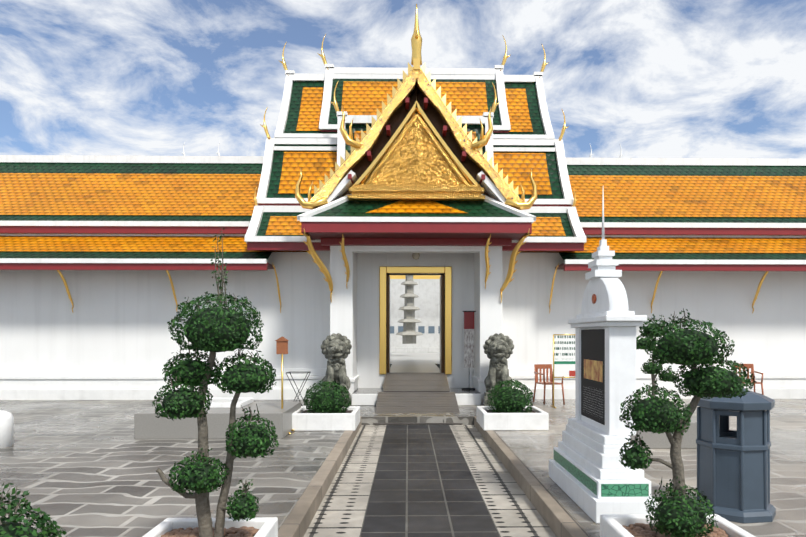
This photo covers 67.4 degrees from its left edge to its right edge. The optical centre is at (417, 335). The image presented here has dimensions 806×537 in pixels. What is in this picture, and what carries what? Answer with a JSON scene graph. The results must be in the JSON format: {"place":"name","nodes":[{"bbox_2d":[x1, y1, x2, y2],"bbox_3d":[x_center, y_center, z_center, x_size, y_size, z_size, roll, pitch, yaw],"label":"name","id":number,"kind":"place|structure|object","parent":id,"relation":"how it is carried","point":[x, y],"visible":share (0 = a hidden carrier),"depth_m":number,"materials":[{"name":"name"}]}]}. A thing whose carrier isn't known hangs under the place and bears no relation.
{"place":"outdoors","nodes":[
{"label":"outdoors","id":0,"kind":"place"},
{"bbox_2d":[0,482,66,536],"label":"bush leaves","id":1,"kind":"object","parent":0,"point":[11,527],"visible":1,"depth_m":2.85,"materials":[{"name":"green plant"}]},
{"bbox_2d":[0,400,476,536],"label":"courtyard","id":2,"kind":"structure","parent":0,"point":[82,468],"depth_m":6.96,"materials":[{"name":"grey stone"}]},
{"bbox_2d":[0,410,13,447],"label":"bollard","id":3,"kind":"object","parent":2,"relation":"on","point":[6,429],"visible":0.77,"depth_m":8.03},
{"bbox_2d":[142,517,277,536],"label":"planter","id":4,"kind":"object","parent":2,"relation":"on","point":[252,527],"visible":0.81,"depth_m":3.88,"materials":[{"name":"concrete"}]},
{"bbox_2d":[152,228,278,536],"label":"tree leaves","id":5,"kind":"object","parent":4,"relation":"in","point":[213,329],"visible":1,"depth_m":3.61,"materials":[{"name":"green plant"}]},
{"bbox_2d":[134,402,300,438],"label":"stone platform","id":6,"kind":"structure","parent":2,"relation":"on","point":[148,424],"depth_m":8.67,"materials":[{"name":"grey stone"}]},
{"bbox_2d":[204,398,252,407],"bbox_3d":[-3.266,1.073,9.662,1.100,0.080,0.800,0,0,-1],"label":"bench planter","id":7,"kind":"object","parent":6,"relation":"on","point":[247,401],"visible":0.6,"depth_m":9.27,"materials":[{"name":"concrete"}]},
{"bbox_2d":[207,399,245,402],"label":"bench","id":8,"kind":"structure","parent":7,"relation":"in","point":[223,400],"depth_m":9.76,"materials":[{"name":"white stone"}]},
{"bbox_2d":[275,336,293,433],"bbox_3d":[-2.059,0.748,9.230,0.323,1.470,0.317,0,0,-1],"label":"sign post","id":9,"kind":"object","parent":2,"relation":"on","point":[282,345],"visible":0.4,"depth_m":9.22,"materials":[{"name":"metal"}]},
{"bbox_2d":[286,372,310,404],"bbox_3d":[-2.459,1.123,12.524,0.456,0.735,0.376,0,0,-1],"label":"folding stand","id":10,"kind":"object","parent":2,"relation":"on","point":[296,385],"visible":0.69,"depth_m":12.54,"materials":[{"name":"black metal"}]},
{"bbox_2d":[292,406,359,430],"bbox_3d":[-1.479,1.348,9.889,1.020,0.270,1.000,0,0,-1],"label":"trough","id":11,"kind":"object","parent":2,"relation":"on","point":[304,420],"visible":0.79,"depth_m":9.39,"materials":[{"name":"concrete"}]},
{"bbox_2d":[303,380,350,412],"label":"bush leaves","id":12,"kind":"object","parent":11,"relation":"on","point":[327,400],"visible":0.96,"depth_m":9.69,"materials":[{"name":"green plant"}]},
{"bbox_2d":[321,333,351,405],"bbox_3d":[-1.671,0.715,12.505,0.642,1.536,0.901,0,0,-9],"label":"lion","id":13,"kind":"object","parent":2,"relation":"on","point":[336,348],"visible":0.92,"depth_m":12.27},
{"bbox_2d":[352,394,480,404],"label":"porch platform","id":14,"kind":"structure","parent":2,"relation":"on","point":[371,399],"depth_m":12.85,"materials":[{"name":"white paint"}]},
{"bbox_2d":[352,388,480,393],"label":"porch floor","id":15,"kind":"structure","parent":14,"relation":"on","point":[377,390],"depth_m":13.34,"materials":[{"name":"grey stone"}]},
{"bbox_2d":[383,373,449,391],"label":"ramp","id":16,"kind":"structure","parent":15,"relation":"on","point":[415,382],"depth_m":13.51,"materials":[{"name":"black"}]},
{"bbox_2d":[462,311,475,389],"bbox_3d":[1.192,0.333,13.829,0.340,1.800,0.100,0,0,-1],"label":"rollup banner","id":17,"kind":"object","parent":15,"relation":"on","point":[468,339],"visible":0.9,"depth_m":13.82,"materials":[{"name":"grey fabric"}]},
{"bbox_2d":[373,392,461,424],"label":"ramp","id":18,"kind":"structure","parent":2,"relation":"on","point":[416,402],"depth_m":12.13,"materials":[{"name":"black"}]},
{"bbox_2d":[304,425,555,536],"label":"patterned paving border","id":19,"kind":"object","parent":2,"relation":"on","point":[512,509],"visible":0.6,"depth_m":6.35,"materials":[{"name":"tile"}]},
{"bbox_2d":[359,425,500,536],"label":"tiled walkway","id":20,"kind":"structure","parent":2,"relation":"on","point":[424,484],"depth_m":6.33,"materials":[{"name":"grey tile"}]},
{"bbox_2d":[278,416,590,536],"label":"kerbs","id":21,"kind":"structure","parent":2,"relation":"on","point":[558,518],"depth_m":5.85,"materials":[{"name":"stone"}]},
{"bbox_2d":[0,0,805,158],"label":"sky","id":22,"kind":"structure","parent":0,"point":[648,78],"materials":[{"name":"blue"}]},
{"bbox_2d":[390,279,439,352],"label":"wall","id":23,"kind":"structure","parent":0,"point":[426,291],"depth_m":32.98,"materials":[{"name":"paint"}]},
{"bbox_2d":[390,326,439,332],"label":"windows","id":24,"kind":"structure","parent":23,"relation":"attached to","point":[421,329],"depth_m":32.96,"materials":[{"name":"blue glass"}]},
{"bbox_2d":[390,353,439,368],"bbox_3d":[-0.468,1.275,39.807,60.000,0.716,40.300,0,0,-1],"label":"court","id":25,"kind":"object","parent":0,"point":[414,358],"visible":0.12,"depth_m":24.24,"materials":[{"name":"stone"}]},
{"bbox_2d":[396,275,422,343],"bbox_3d":[-0.345,-1.847,26.958,1.500,6.960,1.299,0,0,-1],"label":"stone pagoda","id":26,"kind":"object","parent":25,"relation":"on","point":[409,333],"visible":0.44,"depth_m":26.75,"materials":[{"name":"grey stone"}]},
{"bbox_2d":[390,275,440,317],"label":"background wall","id":27,"kind":"structure","parent":0,"point":[429,311],"depth_m":35.17,"materials":[{"name":"white paint"}]},
{"bbox_2d":[472,399,805,536],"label":"courtyard","id":28,"kind":"structure","parent":0,"point":[532,450],"depth_m":7.12,"materials":[{"name":"grey stone"}]},
{"bbox_2d":[483,333,513,405],"bbox_3d":[1.694,0.715,12.555,0.642,1.536,0.901,0,0,7],"label":"lion","id":29,"kind":"object","parent":28,"relation":"on","point":[498,349],"visible":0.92,"depth_m":12.32},
{"bbox_2d":[477,406,548,430],"bbox_3d":[1.541,1.348,9.934,1.020,0.270,1.000,0,0,-1],"label":"trough","id":30,"kind":"object","parent":28,"relation":"on","point":[536,418],"visible":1,"depth_m":9.44,"materials":[{"name":"concrete"}]},
{"bbox_2d":[487,379,533,412],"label":"bush leaves","id":31,"kind":"object","parent":30,"relation":"on","point":[507,399],"visible":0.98,"depth_m":9.73,"materials":[{"name":"green plant"}]},
{"bbox_2d":[533,364,564,404],"bbox_3d":[2.896,1.064,13.319,0.509,0.842,0.543,0,0,-16],"label":"chair","id":32,"kind":"object","parent":28,"relation":"on","point":[543,367],"visible":0.9,"depth_m":13.47,"materials":[{"name":"wood"}]},
{"bbox_2d":[551,334,574,407],"bbox_3d":[3.092,0.727,12.508,0.568,1.512,0.360,0,0,-1],"label":"notice board","id":33,"kind":"object","parent":28,"relation":"on","point":[563,355],"visible":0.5,"depth_m":12.50,"materials":[{"name":"white metal"}]},
{"bbox_2d":[549,188,658,523],"bbox_3d":[1.646,0.053,5.565,0.500,2.860,1.600,0,0,-1],"label":"sign monument","id":34,"kind":"object","parent":28,"relation":"on","point":[592,477],"visible":0.88,"depth_m":5.17,"materials":[{"name":"white"}]},
{"bbox_2d":[628,419,696,448],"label":"plinth","id":35,"kind":"structure","parent":28,"relation":"on","point":[652,440],"depth_m":7.91,"materials":[{"name":"stone"}]},
{"bbox_2d":[636,314,675,396],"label":"tree leaves","id":36,"kind":"object","parent":35,"relation":"on","point":[652,369],"visible":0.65,"depth_m":8.54,"materials":[{"name":"green plant"}]},
{"bbox_2d":[600,514,755,536],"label":"planter","id":37,"kind":"object","parent":28,"relation":"on","point":[624,525],"visible":0.52,"depth_m":3.79,"materials":[{"name":"white painted concrete"},{"name":"soil"}]},
{"bbox_2d":[619,308,756,536],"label":"tree leaves","id":38,"kind":"object","parent":37,"relation":"in","point":[680,513],"visible":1,"depth_m":3.52,"materials":[{"name":"green plant"}]},
{"bbox_2d":[696,388,775,523],"bbox_3d":[2.654,0.963,5.080,0.600,1.040,0.600,0,0,36],"label":"litter bin","id":39,"kind":"object","parent":28,"relation":"on","point":[733,475],"visible":0.83,"depth_m":4.85,"materials":[{"name":"plastic"}]},
{"bbox_2d":[732,364,763,394],"bbox_3d":[7.429,1.064,13.587,0.509,0.842,0.543,0,0,9],"label":"chair","id":40,"kind":"object","parent":28,"relation":"on","point":[748,366],"visible":0.4,"depth_m":13.76,"materials":[{"name":"wood"}]},
{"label":"ground","id":41,"kind":"structure","parent":0,"visible":0},
{"bbox_2d":[0,137,805,403],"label":"gallery walls","id":42,"kind":"structure","parent":41,"relation":"on","point":[109,337],"depth_m":14.21,"materials":[{"name":"white paint"}]},
{"bbox_2d":[0,64,805,270],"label":"roof","id":43,"kind":"structure","parent":42,"relation":"on","point":[336,198],"depth_m":14.40,"materials":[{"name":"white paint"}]},
{"bbox_2d":[342,84,490,197],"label":"gable","id":44,"kind":"structure","parent":43,"relation":"attached to","point":[395,121],"depth_m":13.08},
{"bbox_2d":[0,79,805,259],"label":"green roof","id":45,"kind":"structure","parent":42,"relation":"on","point":[355,208],"depth_m":14.94,"materials":[{"name":"tile"}]},
{"bbox_2d":[0,81,805,252],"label":"roof tiles","id":46,"kind":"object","parent":45,"relation":"on","point":[234,194],"depth_m":15.42,"materials":[{"name":"tile"}]},
{"bbox_2d":[57,4,768,312],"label":"roof finials","id":47,"kind":"object","parent":45,"relation":"on","point":[416,45],"visible":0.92,"depth_m":12.74,"materials":[{"name":"gold metal"}]},
{"bbox_2d":[310,68,522,201],"bbox_3d":[-0.011,-4.181,12.690,4.472,2.996,0.182,0,0,-1],"label":"bargeboard","id":48,"kind":"object","parent":45,"relation":"attached to","point":[429,92],"visible":0.83,"depth_m":12.61,"materials":[{"name":"gold metal"}]},
{"bbox_2d":[314,63,517,194],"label":"roof trim","id":49,"kind":"structure","parent":48,"relation":"attached to","point":[384,106],"depth_m":12.64,"materials":[{"name":"gold"}]},
{"bbox_2d":[348,114,484,200],"bbox_3d":[-0.012,-3.775,12.746,2.880,1.815,0.210,0,0,-1],"label":"frame","id":50,"kind":"object","parent":45,"relation":"attached to","point":[368,191],"visible":1,"depth_m":12.69,"materials":[{"name":"gold metal"}]},
{"bbox_2d":[370,118,463,184],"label":"pediment","id":51,"kind":"structure","parent":50,"relation":"attached to","point":[402,162],"depth_m":12.76,"materials":[{"name":"gold metal"}]},
{"bbox_2d":[267,233,563,268],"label":"fascia","id":52,"kind":"structure","parent":42,"relation":"attached to","point":[316,236],"depth_m":12.73,"materials":[{"name":"red paint"}]},
{"bbox_2d":[387,275,443,372],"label":"door leaves","id":53,"kind":"object","parent":42,"relation":"attached to","point":[441,323],"visible":0.68,"depth_m":14.57,"materials":[{"name":"brown wood"}]},
{"bbox_2d":[380,266,451,373],"bbox_3d":[-0.036,-0.357,14.386,1.700,2.540,0.350,0,0,-1],"label":"door frame","id":54,"kind":"object","parent":42,"relation":"attached to","point":[420,270],"visible":0.85,"depth_m":14.22,"materials":[{"name":"gold metal"}]},
{"bbox_2d":[412,253,419,259],"bbox_3d":[-0.027,-1.907,13.761,0.180,0.360,0.171,0,0,-1],"label":"porch lamp","id":55,"kind":"object","parent":42,"relation":"attached to","point":[415,256],"visible":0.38,"depth_m":13.70,"materials":[{"name":"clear glass"}]},
{"bbox_2d":[390,364,439,372],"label":"floor","id":56,"kind":"structure","parent":41,"relation":"on","point":[414,368],"depth_m":16.79,"materials":[{"name":"stone"}]}
]}

